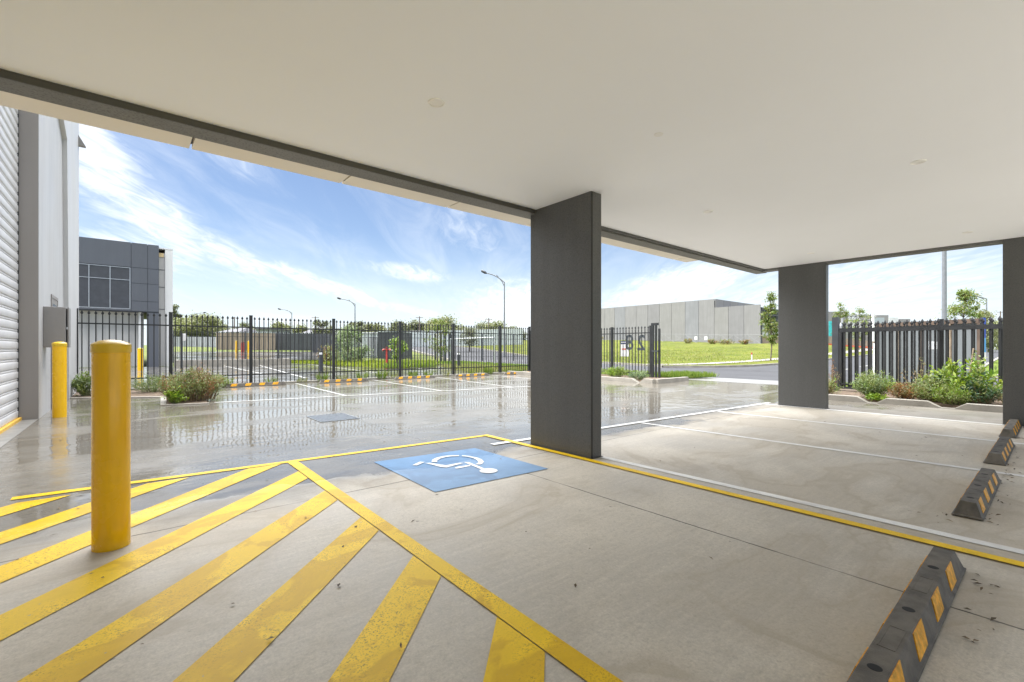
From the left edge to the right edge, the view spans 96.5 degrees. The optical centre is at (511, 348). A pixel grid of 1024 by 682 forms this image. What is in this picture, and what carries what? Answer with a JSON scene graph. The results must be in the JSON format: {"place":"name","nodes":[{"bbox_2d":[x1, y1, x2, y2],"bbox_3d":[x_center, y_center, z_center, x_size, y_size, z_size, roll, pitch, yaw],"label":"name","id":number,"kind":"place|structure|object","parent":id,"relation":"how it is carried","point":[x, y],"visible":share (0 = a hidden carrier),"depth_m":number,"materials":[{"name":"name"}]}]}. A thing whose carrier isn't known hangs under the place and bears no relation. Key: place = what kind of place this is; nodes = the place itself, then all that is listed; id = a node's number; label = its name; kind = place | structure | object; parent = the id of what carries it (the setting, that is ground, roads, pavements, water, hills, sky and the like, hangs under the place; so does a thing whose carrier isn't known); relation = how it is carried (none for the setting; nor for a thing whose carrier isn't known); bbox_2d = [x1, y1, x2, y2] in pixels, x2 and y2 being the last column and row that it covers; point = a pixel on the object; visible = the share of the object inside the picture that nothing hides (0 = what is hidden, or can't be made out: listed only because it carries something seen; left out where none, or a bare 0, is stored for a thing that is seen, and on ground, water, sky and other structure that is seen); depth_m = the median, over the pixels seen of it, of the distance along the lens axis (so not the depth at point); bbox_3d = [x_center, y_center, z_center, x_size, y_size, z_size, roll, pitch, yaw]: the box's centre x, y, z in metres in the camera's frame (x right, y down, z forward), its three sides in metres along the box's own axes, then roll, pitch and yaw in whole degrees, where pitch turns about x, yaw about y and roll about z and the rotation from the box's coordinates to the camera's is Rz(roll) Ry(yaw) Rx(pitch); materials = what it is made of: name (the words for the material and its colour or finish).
{"place":"outdoors","nodes":[
{"label":"outdoors","id":0,"kind":"place"},
{"bbox_2d":[174,352,317,359],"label":"pavement","id":1,"kind":"structure","parent":0,"point":[234,355],"depth_m":40.77,"materials":[{"name":"concrete"}]},
{"bbox_2d":[79,364,505,389],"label":"pavement","id":2,"kind":"structure","parent":0,"point":[144,371],"depth_m":22.64,"materials":[{"name":"concrete"}]},
{"bbox_2d":[137,348,142,370],"bbox_3d":[-19.246,0.575,23.677,0.238,1.169,0.238,0,0,-40],"label":"bollard","id":3,"kind":"object","parent":2,"relation":"on","point":[138,359],"visible":0.88,"depth_m":23.59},
{"bbox_2d":[181,333,185,373],"bbox_3d":[-14.029,0.250,19.510,0.252,1.800,0.118,0,0,0],"label":"sign post","id":4,"kind":"object","parent":2,"relation":"on","point":[183,337],"visible":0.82,"depth_m":19.48,"materials":[{"name":"metal"}]},
{"bbox_2d":[174,358,289,366],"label":"retaining wall","id":5,"kind":"structure","parent":2,"relation":"on","point":[194,363],"depth_m":29.55,"materials":[{"name":"concrete"}]},
{"bbox_2d":[325,322,373,361],"bbox_3d":[-10.986,-0.274,31.172,3.182,2.949,3.264,0,0,4],"label":"tree","id":6,"kind":"object","parent":2,"relation":"on","point":[343,340],"visible":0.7,"depth_m":30.74,"materials":[{"name":"green plant"}]},
{"bbox_2d":[270,358,438,368],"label":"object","id":7,"kind":"object","parent":2,"relation":"on","point":[343,363],"visible":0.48,"depth_m":27.99,"materials":[{"name":"green plant"}]},
{"bbox_2d":[389,336,407,362],"bbox_3d":[-6.757,0.238,26.987,1.292,1.927,1.321,0,0,21],"label":"tree","id":8,"kind":"object","parent":7,"relation":"on","point":[396,348],"visible":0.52,"depth_m":26.97,"materials":[{"name":"green plant"}]},
{"bbox_2d":[424,317,450,357],"bbox_3d":[-5.069,-0.490,31.560,2.037,3.325,1.979,0,0,24],"label":"sapling","id":9,"kind":"object","parent":2,"relation":"on","point":[435,328],"visible":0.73,"depth_m":31.37,"materials":[{"name":"green plant"}]},
{"bbox_2d":[362,332,377,357],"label":"shed","id":10,"kind":"structure","parent":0,"point":[363,341],"depth_m":43.97,"materials":[{"name":"metal"}]},
{"bbox_2d":[379,331,410,358],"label":"shed","id":11,"kind":"structure","parent":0,"point":[393,343],"depth_m":43.00,"materials":[{"name":"metal"}]},
{"bbox_2d":[0,374,1023,681],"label":"car park","id":12,"kind":"structure","parent":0,"point":[656,592],"depth_m":2.88,"materials":[{"name":"concrete"}]},
{"bbox_2d":[0,419,37,447],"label":"threshold","id":13,"kind":"object","parent":12,"relation":"on","point":[9,434],"visible":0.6,"depth_m":6.28,"materials":[{"name":"concrete"}]},
{"bbox_2d":[0,105,78,433],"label":"warehouse building","id":14,"kind":"structure","parent":12,"relation":"on","point":[39,211],"depth_m":7.38,"materials":[{"name":"white concrete"}]},
{"bbox_2d":[0,105,21,433],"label":"roller door","id":15,"kind":"structure","parent":14,"relation":"in","point":[8,116],"depth_m":6.70,"materials":[{"name":"white metal"}]},
{"bbox_2d":[51,294,57,409],"bbox_3d":[-8.911,0.070,8.911,0.014,2.160,0.960,0,0,-40],"label":"door","id":16,"kind":"structure","parent":14,"relation":"in","point":[54,300],"depth_m":8.54,"materials":[{"name":"beige metal"}]},
{"bbox_2d":[43,306,70,346],"bbox_3d":[-7.990,-0.365,8.038,0.311,0.700,0.380,0,0,-40],"label":"metal cabinet","id":17,"kind":"object","parent":14,"relation":"attached to","point":[56,324],"visible":0.92,"depth_m":7.90,"materials":[{"name":"metal"}]},
{"bbox_2d":[52,342,66,417],"bbox_3d":[-7.546,0.525,7.627,0.186,1.270,0.186,0,0,-40],"label":"bollard","id":18,"kind":"object","parent":12,"relation":"on","point":[59,379],"visible":0.98,"depth_m":7.56,"materials":[{"name":"metal"}]},
{"bbox_2d":[90,340,131,552],"bbox_3d":[-2.327,0.555,2.656,0.181,1.210,0.181,0,0,-40],"label":"bollard","id":19,"kind":"object","parent":12,"relation":"on","point":[110,445],"visible":0.98,"depth_m":2.59,"materials":[{"name":"metal"}]},
{"bbox_2d":[72,390,206,403],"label":"curb","id":20,"kind":"structure","parent":12,"relation":"on","point":[134,393],"depth_m":11.00,"materials":[{"name":"concrete"}]},
{"bbox_2d":[71,369,90,395],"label":"shrub","id":21,"kind":"object","parent":20,"relation":"on","point":[82,384],"visible":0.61,"depth_m":10.88,"materials":[{"name":"green plant"}]},
{"bbox_2d":[131,371,177,392],"bbox_3d":[-9.364,0.876,11.842,1.501,0.558,1.167,0,0,-40],"label":"shrub","id":22,"kind":"object","parent":20,"relation":"on","point":[153,386],"visible":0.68,"depth_m":11.75,"materials":[{"name":"green plant"}]},
{"bbox_2d":[163,385,188,403],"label":"shrub","id":23,"kind":"object","parent":20,"relation":"on","point":[173,396],"visible":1,"depth_m":9.33,"materials":[{"name":"green plant"}]},
{"bbox_2d":[156,363,227,401],"bbox_3d":[-6.979,0.731,9.971,1.295,0.816,1.361,0,0,-40],"label":"shrub","id":24,"kind":"object","parent":20,"relation":"on","point":[195,387],"visible":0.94,"depth_m":9.83,"materials":[{"name":"green plant"}]},
{"bbox_2d":[70,396,208,405],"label":"kerb","id":25,"kind":"structure","parent":12,"relation":"on","point":[163,402],"depth_m":9.86,"materials":[{"name":"concrete"}]},
{"bbox_2d":[225,381,286,387],"bbox_3d":[-7.747,1.095,13.876,1.650,0.102,0.156,0,0,-40],"label":"wheel stop","id":26,"kind":"object","parent":12,"relation":"on","point":[256,384],"visible":1,"depth_m":13.81,"materials":[{"name":"black rubber"}]},
{"bbox_2d":[0,460,622,681],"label":"hatched marking","id":27,"kind":"object","parent":12,"relation":"on","point":[375,652],"visible":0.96,"depth_m":2.09,"materials":[{"name":"yellow paint"}]},
{"bbox_2d":[306,413,359,421],"bbox_3d":[-2.971,1.146,7.573,0.610,0.008,0.780,0,0,-40],"label":"drain grate","id":28,"kind":"object","parent":12,"relation":"on","point":[331,417],"visible":1,"depth_m":7.54,"materials":[{"name":"metal"}]},
{"bbox_2d":[319,378,367,382],"bbox_3d":[-5.694,1.095,15.535,1.650,0.102,0.156,0,0,-40],"label":"wheel stop","id":29,"kind":"object","parent":12,"relation":"on","point":[343,380],"visible":1,"depth_m":15.46,"materials":[{"name":"black rubber"}]},
{"bbox_2d":[214,386,528,402],"bbox_3d":[-1.727,1.142,12.345,10.575,0.001,0.090,0,0,-31],"label":"bay line","id":30,"kind":"object","parent":12,"relation":"on","point":[366,394],"visible":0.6,"depth_m":11.28,"materials":[{"name":"white paint"}]},
{"bbox_2d":[394,375,434,379],"bbox_3d":[-3.637,1.095,17.145,1.650,0.102,0.156,0,0,-40],"label":"wheel stop","id":31,"kind":"object","parent":12,"relation":"on","point":[413,377],"visible":1,"depth_m":17.05,"materials":[{"name":"black rubber"}]},
{"bbox_2d":[375,448,547,491],"bbox_3d":[-0.530,1.142,4.472,1.190,0.006,1.310,0,0,-40],"label":"parking symbol","id":32,"kind":"object","parent":12,"relation":"on","point":[435,472],"visible":1,"depth_m":4.37,"materials":[{"name":"blue paint"}]},
{"bbox_2d":[454,373,488,376],"bbox_3d":[-1.635,1.095,18.709,1.650,0.102,0.156,0,0,-40],"label":"wheel stop","id":33,"kind":"object","parent":12,"relation":"on","point":[468,375],"visible":0.98,"depth_m":18.62,"materials":[{"name":"black rubber"}]},
{"bbox_2d":[0,0,1023,458],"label":"office building","id":34,"kind":"structure","parent":12,"relation":"on","point":[792,138],"depth_m":3.23,"materials":[{"name":"paint"}]},
{"bbox_2d":[428,98,444,107],"bbox_3d":[-0.504,-1.631,3.042,0.112,0.008,0.112,0,0,-40],"label":"downlight","id":35,"kind":"object","parent":34,"relation":"attached to","point":[436,102],"visible":1,"depth_m":3.04,"materials":[{"name":"plastic"}]},
{"bbox_2d":[16,425,1023,646],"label":"leaf litter","id":36,"kind":"object","parent":12,"relation":"on","point":[981,588],"visible":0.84,"depth_m":2.25,"materials":[{"name":"plant"}]},
{"bbox_2d":[507,371,654,383],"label":"planter kerb","id":37,"kind":"structure","parent":12,"relation":"on","point":[634,380],"depth_m":15.78,"materials":[{"name":"concrete"}]},
{"bbox_2d":[530,326,650,376],"bbox_3d":[3.024,0.154,19.336,0.093,1.972,6.613,0,0,-40],"label":"security fence","id":38,"kind":"object","parent":12,"relation":"on","point":[611,333],"visible":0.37,"depth_m":17.78,"materials":[{"name":"black metal"}]},
{"bbox_2d":[523,371,661,381],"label":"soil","id":39,"kind":"structure","parent":12,"relation":"on","point":[607,375],"depth_m":16.69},
{"bbox_2d":[604,365,629,376],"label":"shrub","id":40,"kind":"object","parent":39,"relation":"on","point":[616,371],"visible":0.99,"depth_m":16.74,"materials":[{"name":"green plant"}]},
{"bbox_2d":[627,369,650,379],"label":"shrub","id":41,"kind":"object","parent":39,"relation":"on","point":[641,375],"visible":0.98,"depth_m":15.53,"materials":[{"name":"green plant"}]},
{"bbox_2d":[491,402,768,444],"bbox_3d":[2.584,1.142,7.522,7.012,0.001,0.090,0,0,-36],"label":"parking line","id":42,"kind":"object","parent":12,"relation":"on","point":[642,421],"visible":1,"depth_m":7.32,"materials":[{"name":"white paint"}]},
{"bbox_2d":[651,323,660,377],"bbox_3d":[5.202,0.125,16.635,0.150,2.090,0.360,0,0,-40],"label":"gate post","id":43,"kind":"object","parent":12,"relation":"on","point":[658,361],"visible":0.85,"depth_m":16.63,"materials":[{"name":"black metal"}]},
{"bbox_2d":[297,434,1023,566],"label":"parking line","id":44,"kind":"object","parent":12,"relation":"on","point":[973,552],"visible":1,"depth_m":3.38,"materials":[{"name":"yellow paint"}]},
{"bbox_2d":[655,377,688,383],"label":"planter kerb","id":45,"kind":"structure","parent":12,"relation":"on","point":[669,380],"depth_m":15.30,"materials":[{"name":"concrete"}]},
{"bbox_2d":[599,456,1023,553],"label":"parking line","id":46,"kind":"object","parent":12,"relation":"on","point":[990,544],"visible":1,"depth_m":3.21,"materials":[{"name":"white paint"}]},
{"bbox_2d":[643,423,1023,476],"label":"parking line","id":47,"kind":"object","parent":12,"relation":"on","point":[842,450],"visible":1,"depth_m":5.07,"materials":[{"name":"white paint"}]},
{"bbox_2d":[832,317,842,390],"bbox_3d":[8.402,0.175,11.790,0.155,1.950,0.240,0,0,-40],"label":"gate post","id":48,"kind":"object","parent":12,"relation":"on","point":[837,325],"visible":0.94,"depth_m":11.79,"materials":[{"name":"metal"}]},
{"bbox_2d":[839,316,1002,395],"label":"fence","id":49,"kind":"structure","parent":48,"relation":"attached to","point":[963,327],"depth_m":10.59,"materials":[{"name":"black metal"}]},
{"bbox_2d":[717,411,1023,443],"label":"parking line","id":50,"kind":"object","parent":12,"relation":"on","point":[872,427],"visible":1,"depth_m":6.53,"materials":[{"name":"white paint"}]},
{"bbox_2d":[758,403,1023,426],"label":"parking line","id":51,"kind":"object","parent":12,"relation":"on","point":[894,415],"visible":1,"depth_m":7.79,"materials":[{"name":"white paint"}]},
{"bbox_2d":[847,546,965,681],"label":"wheel stop","id":52,"kind":"object","parent":12,"relation":"on","point":[899,648],"visible":1,"depth_m":1.76,"materials":[{"name":"black rubber"}]},
{"bbox_2d":[828,394,1002,412],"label":"planter kerb","id":53,"kind":"structure","parent":12,"relation":"on","point":[966,406],"depth_m":9.03,"materials":[{"name":"concrete"}]},
{"bbox_2d":[833,389,1002,407],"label":"soil","id":54,"kind":"structure","parent":12,"relation":"on","point":[857,393],"depth_m":10.11,"materials":[{"name":"soil"}]},
{"bbox_2d":[828,375,843,393],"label":"shrub","id":55,"kind":"object","parent":54,"relation":"on","point":[830,386],"visible":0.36,"depth_m":10.75,"materials":[{"name":"green plant"}]},
{"bbox_2d":[849,367,900,397],"bbox_3d":[7.941,0.759,10.085,0.967,0.702,0.845,0,0,10],"label":"shrub","id":56,"kind":"object","parent":54,"relation":"on","point":[872,384],"visible":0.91,"depth_m":9.97,"materials":[{"name":"green plant"}]},
{"bbox_2d":[865,392,887,399],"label":"shrub","id":57,"kind":"object","parent":54,"relation":"on","point":[874,396],"visible":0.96,"depth_m":9.64,"materials":[{"name":"green plant"}]},
{"bbox_2d":[886,381,921,399],"bbox_3d":[8.289,0.889,9.592,0.734,0.456,0.661,0,0,-21],"label":"shrub","id":58,"kind":"object","parent":54,"relation":"on","point":[899,392],"visible":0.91,"depth_m":9.57,"materials":[{"name":"orange plant"}]},
{"bbox_2d":[842,317,1002,388],"bbox_3d":[11.114,0.219,8.766,0.083,1.762,8.283,0,0,-40],"label":"security fence","id":59,"kind":"object","parent":54,"relation":"on","point":[941,322],"visible":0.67,"depth_m":10.88,"materials":[{"name":"black metal"}]},
{"bbox_2d":[904,376,957,401],"bbox_3d":[8.591,0.821,9.401,1.194,0.565,0.891,0,0,-40],"label":"shrub","id":60,"kind":"object","parent":54,"relation":"on","point":[926,391],"visible":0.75,"depth_m":9.31,"materials":[{"name":"green plant"}]},
{"bbox_2d":[930,379,975,404],"bbox_3d":[8.564,0.854,8.897,0.798,0.524,0.637,0,0,-40],"label":"shrub","id":61,"kind":"object","parent":54,"relation":"on","point":[951,396],"visible":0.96,"depth_m":8.85,"materials":[{"name":"green plant"}]},
{"bbox_2d":[918,357,1002,402],"bbox_3d":[9.153,0.636,9.289,1.313,0.922,1.430,0,0,-40],"label":"shrub","id":62,"kind":"object","parent":54,"relation":"on","point":[951,373],"visible":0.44,"depth_m":9.20,"materials":[{"name":"green plant"}]},
{"bbox_2d":[970,350,988,378],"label":"shrub","id":63,"kind":"object","parent":54,"relation":"on","point":[976,365],"visible":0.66,"depth_m":9.06,"materials":[{"name":"green plant"}]},
{"bbox_2d":[960,372,1002,404],"bbox_3d":[9.057,0.782,8.778,0.808,0.649,0.722,0,0,-40],"label":"shrub","id":64,"kind":"object","parent":54,"relation":"on","point":[976,398],"visible":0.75,"depth_m":8.75,"materials":[{"name":"green plant"}]},
{"bbox_2d":[951,468,1001,520],"bbox_3d":[3.621,1.095,3.544,1.436,0.102,0.156,0,0,-40],"label":"wheel stop","id":65,"kind":"object","parent":12,"relation":"on","point":[976,499],"visible":1,"depth_m":3.29,"materials":[{"name":"black rubber"}]},
{"bbox_2d":[983,436,1014,465],"bbox_3d":[5.309,1.095,4.970,1.436,0.102,0.156,0,0,-40],"label":"wheel stop","id":66,"kind":"object","parent":12,"relation":"on","point":[1000,451],"visible":1,"depth_m":4.70,"materials":[{"name":"black rubber"}]},
{"bbox_2d":[999,419,1021,437],"bbox_3d":[6.910,1.095,6.329,1.436,0.102,0.156,0,0,-40],"label":"wheel stop","id":67,"kind":"object","parent":12,"relation":"on","point":[1012,428],"visible":0.99,"depth_m":6.03,"materials":[{"name":"black rubber"}]},
{"bbox_2d":[79,123,1002,344],"label":"sky","id":68,"kind":"structure","parent":0,"point":[245,238],"materials":[{"name":"blue"}]},
{"bbox_2d":[90,345,997,388],"bbox_3d":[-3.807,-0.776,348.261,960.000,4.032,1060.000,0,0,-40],"label":"ground","id":69,"kind":"structure","parent":0,"point":[145,353],"depth_m":49.95,"materials":[{"name":"green plant"}]},
{"bbox_2d":[79,237,172,367],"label":"office building","id":70,"kind":"structure","parent":69,"relation":"on","point":[125,278],"depth_m":27.63,"materials":[{"name":"metal"}]},
{"bbox_2d":[79,263,128,308],"bbox_3d":[-24.215,-3.610,26.720,2.997,2.540,0.062,0,0,-40],"label":"window","id":71,"kind":"structure","parent":70,"relation":"in","point":[79,263],"depth_m":26.59,"materials":[{"name":"metal"}]},
{"bbox_2d":[144,317,213,336],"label":"tree","id":72,"kind":"object","parent":69,"relation":"on","point":[183,321],"visible":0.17,"depth_m":98.06,"materials":[{"name":"green plant"}]},
{"bbox_2d":[174,337,215,346],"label":"fence","id":73,"kind":"object","parent":69,"relation":"on","point":[199,341],"visible":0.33,"depth_m":77.52,"materials":[{"name":"metal"}]},
{"bbox_2d":[173,310,225,336],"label":"tree","id":74,"kind":"object","parent":69,"relation":"on","point":[194,320],"visible":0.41,"depth_m":98.97,"materials":[{"name":"green plant"}]},
{"bbox_2d":[216,332,274,349],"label":"fence","id":75,"kind":"object","parent":69,"relation":"on","point":[240,341],"visible":0.43,"depth_m":55.98,"materials":[{"name":"metal"}]},
{"bbox_2d":[255,328,289,332],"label":"house","id":76,"kind":"structure","parent":69,"relation":"on","point":[270,330],"depth_m":88.00,"materials":[{"name":"grey"}]},
{"bbox_2d":[275,333,309,349],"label":"fence","id":77,"kind":"object","parent":69,"relation":"on","point":[292,341],"visible":0.41,"depth_m":56.98,"materials":[{"name":"metal"}]},
{"bbox_2d":[77,308,530,390],"bbox_3d":[-5.221,0.089,16.866,15.843,2.242,0.180,0,0,-40],"label":"security fence","id":78,"kind":"object","parent":69,"relation":"on","point":[453,332],"visible":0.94,"depth_m":15.69,"materials":[{"name":"black metal"}]},
{"bbox_2d":[173,330,435,362],"bbox_3d":[-14.377,-0.106,33.450,17.664,2.172,0.093,0,0,-19],"label":"security fence","id":79,"kind":"object","parent":69,"relation":"on","point":[256,356],"visible":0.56,"depth_m":32.65,"materials":[{"name":"metal"}]},
{"bbox_2d":[310,319,329,333],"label":"tree","id":80,"kind":"object","parent":69,"relation":"on","point":[320,326],"visible":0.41,"depth_m":95.70,"materials":[{"name":"green plant"}]},
{"bbox_2d":[312,333,341,353],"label":"fence","id":81,"kind":"object","parent":69,"relation":"on","point":[320,342],"visible":0.43,"depth_m":49.95,"materials":[{"name":"metal"}]},
{"bbox_2d":[385,319,413,330],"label":"tree","id":82,"kind":"object","parent":69,"relation":"on","point":[396,320],"visible":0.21,"depth_m":99.14,"materials":[{"name":"green plant"}]},
{"bbox_2d":[481,270,504,356],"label":"street lamp","id":83,"kind":"object","parent":69,"relation":"on","point":[483,271],"visible":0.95,"depth_m":49.93,"materials":[{"name":"metal"}]},
{"bbox_2d":[456,346,663,367],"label":"kerb","id":84,"kind":"structure","parent":69,"relation":"on","point":[603,362],"depth_m":33.31,"materials":[{"name":"concrete"}]},
{"bbox_2d":[601,299,777,343],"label":"warehouse building","id":85,"kind":"structure","parent":69,"relation":"on","point":[716,319],"depth_m":87.24,"materials":[{"name":"concrete"}]},
{"bbox_2d":[663,354,872,367],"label":"kerb","id":86,"kind":"structure","parent":69,"relation":"on","point":[718,366],"depth_m":27.54,"materials":[{"name":"concrete"}]},
{"bbox_2d":[828,312,909,340],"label":"unfinished building","id":87,"kind":"structure","parent":69,"relation":"on","point":[882,318],"depth_m":96.00,"materials":[{"name":"metal"}]},
{"bbox_2d":[465,340,872,366],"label":"lawn","id":88,"kind":"structure","parent":0,"point":[758,348],"depth_m":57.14,"materials":[{"name":"green plant"}]},
{"bbox_2d":[421,313,466,330],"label":"tree","id":89,"kind":"object","parent":88,"relation":"on","point":[450,322],"visible":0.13,"depth_m":101.48,"materials":[{"name":"green plant"}]},
{"bbox_2d":[456,326,478,351],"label":"tree","id":90,"kind":"object","parent":88,"relation":"on","point":[469,336],"visible":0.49,"depth_m":61.83,"materials":[{"name":"green plant"}]},
{"bbox_2d":[412,328,522,346],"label":"fence","id":91,"kind":"object","parent":88,"relation":"on","point":[513,331],"visible":0.27,"depth_m":86.00,"materials":[{"name":"metal"}]},
{"bbox_2d":[484,320,507,328],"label":"tree","id":92,"kind":"object","parent":88,"relation":"on","point":[495,324],"visible":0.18,"depth_m":102.92,"materials":[{"name":"green plant"}]},
{"bbox_2d":[758,291,777,360],"bbox_3d":[20.421,-1.741,35.951,1.649,5.575,1.874,0,0,-40],"label":"street tree","id":93,"kind":"object","parent":88,"relation":"on","point":[766,322],"visible":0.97,"depth_m":35.91,"materials":[{"name":"green plant"}]},
{"bbox_2d":[831,302,852,327],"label":"street tree","id":94,"kind":"object","parent":88,"relation":"on","point":[838,313],"visible":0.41,"depth_m":61.80,"materials":[{"name":"green plant"}]},
{"bbox_2d":[847,305,875,349],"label":"street tree","id":95,"kind":"object","parent":88,"relation":"on","point":[859,315],"visible":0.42,"depth_m":65.81,"materials":[{"name":"green plant"}]},
{"bbox_2d":[412,346,996,384],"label":"road","id":96,"kind":"structure","parent":0,"point":[753,375],"depth_m":24.93,"materials":[{"name":"asphalt"}]},
{"bbox_2d":[460,334,526,360],"bbox_3d":[-0.277,-0.046,37.769,9.693,2.192,0.093,0,0,-14],"label":"security fence","id":97,"kind":"object","parent":96,"relation":"on","point":[513,356],"visible":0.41,"depth_m":37.29,"materials":[{"name":"metal"}]},
{"bbox_2d":[689,377,777,384],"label":"driveway","id":98,"kind":"structure","parent":0,"point":[771,382],"depth_m":16.28,"materials":[{"name":"concrete"}]},
{"bbox_2d":[657,348,872,364],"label":"footpath","id":99,"kind":"structure","parent":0,"point":[746,360],"depth_m":34.08,"materials":[{"name":"concrete"}]},
{"bbox_2d":[686,350,997,380],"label":"road","id":100,"kind":"structure","parent":0,"point":[771,368],"depth_m":26.16,"materials":[{"name":"asphalt"}]},
{"bbox_2d":[942,251,946,319],"bbox_3d":[20.078,-4.472,21.509,3.302,11.244,0.240,0,0,-40],"label":"light pole","id":101,"kind":"object","parent":100,"relation":"on","point":[944,285],"visible":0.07,"depth_m":22.43,"materials":[{"name":"metal"}]},
{"label":"verge","id":102,"kind":"structure","parent":0,"visible":0},
{"bbox_2d":[438,360,909,388],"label":"grass","id":103,"kind":"structure","parent":102,"relation":"on","point":[687,373],"depth_m":20.56,"materials":[{"name":"plant"}]},
{"bbox_2d":[873,318,985,386],"bbox_3d":[11.262,0.253,12.505,0.145,1.995,2.683,0,0,-15],"label":"fence","id":104,"kind":"object","parent":102,"relation":"on","point":[968,342],"visible":0.31,"depth_m":12.31,"materials":[{"name":"metal"}]},
{"bbox_2d":[934,288,986,342],"bbox_3d":[26.714,-1.268,27.149,2.508,4.747,2.027,0,0,11],"label":"street tree","id":105,"kind":"object","parent":102,"relation":"on","point":[964,295],"visible":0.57,"depth_m":26.84,"materials":[{"name":"green plant"}]},
{"bbox_2d":[973,309,1002,351],"bbox_3d":[30.781,-0.765,29.992,2.886,3.635,2.813,0,0,-24],"label":"street tree","id":106,"kind":"object","parent":102,"relation":"on","point":[987,314],"visible":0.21,"depth_m":29.60,"materials":[{"name":"green plant"}]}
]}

